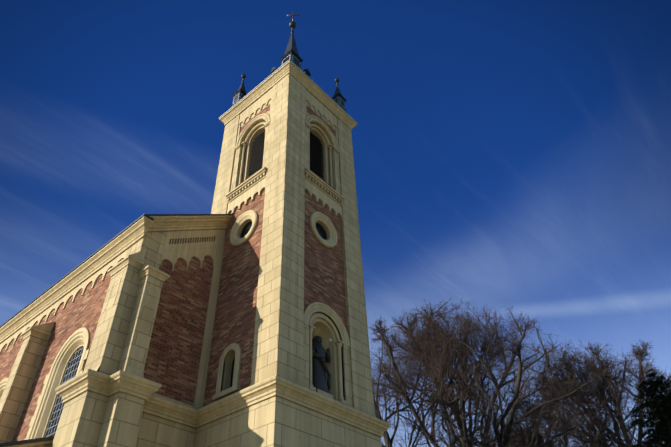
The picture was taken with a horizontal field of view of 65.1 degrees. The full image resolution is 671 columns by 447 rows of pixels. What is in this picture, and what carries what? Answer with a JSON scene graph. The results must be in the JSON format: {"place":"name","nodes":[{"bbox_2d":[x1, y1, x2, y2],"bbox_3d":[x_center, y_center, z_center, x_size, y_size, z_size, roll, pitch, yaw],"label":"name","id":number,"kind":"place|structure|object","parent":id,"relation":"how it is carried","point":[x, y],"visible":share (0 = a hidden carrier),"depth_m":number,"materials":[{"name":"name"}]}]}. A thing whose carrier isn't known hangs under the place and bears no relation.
{"place":"outdoors","nodes":[
{"label":"outdoors","id":0,"kind":"place"},
{"bbox_2d":[0,214,233,446],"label":"church nave","id":1,"kind":"structure","parent":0,"point":[108,344],"depth_m":18.74,"materials":[{"name":"beige stone"}]},
{"bbox_2d":[193,11,390,446],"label":"church tower","id":2,"kind":"structure","parent":0,"point":[291,283],"depth_m":20.59,"materials":[{"name":"beige stone"}]},
{"bbox_2d":[312,336,331,392],"bbox_3d":[-0.566,5.037,18.881,0.908,2.271,0.702,11,-43,-16],"label":"niche statue","id":3,"kind":"object","parent":2,"relation":"in","point":[320,359],"visible":0.9,"depth_m":18.62,"materials":[{"name":"stone"}]},
{"bbox_2d":[0,0,670,446],"label":"sky","id":4,"kind":"structure","parent":0,"point":[507,153],"materials":[{"name":"blue"}]},
{"label":"ground","id":5,"kind":"structure","parent":0,"visible":0},
{"bbox_2d":[0,436,53,446],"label":"roof","id":6,"kind":"structure","parent":5,"relation":"on","point":[43,442],"depth_m":14.63,"materials":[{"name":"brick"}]},
{"bbox_2d":[369,297,616,446],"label":"lime tree","id":7,"kind":"object","parent":5,"relation":"on","point":[446,350],"visible":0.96,"depth_m":34.03,"materials":[{"name":"brown plant"}]},
{"bbox_2d":[474,418,543,446],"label":"lime tree","id":8,"kind":"object","parent":5,"relation":"on","point":[510,437],"visible":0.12,"depth_m":46.84,"materials":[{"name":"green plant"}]},
{"bbox_2d":[505,339,670,446],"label":"lime tree","id":9,"kind":"object","parent":5,"relation":"on","point":[607,379],"visible":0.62,"depth_m":35.73,"materials":[{"name":"brown plant"}]},
{"bbox_2d":[625,372,670,446],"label":"conifer tree","id":10,"kind":"object","parent":5,"relation":"on","point":[650,394],"depth_m":21.18,"materials":[{"name":"green plant"}]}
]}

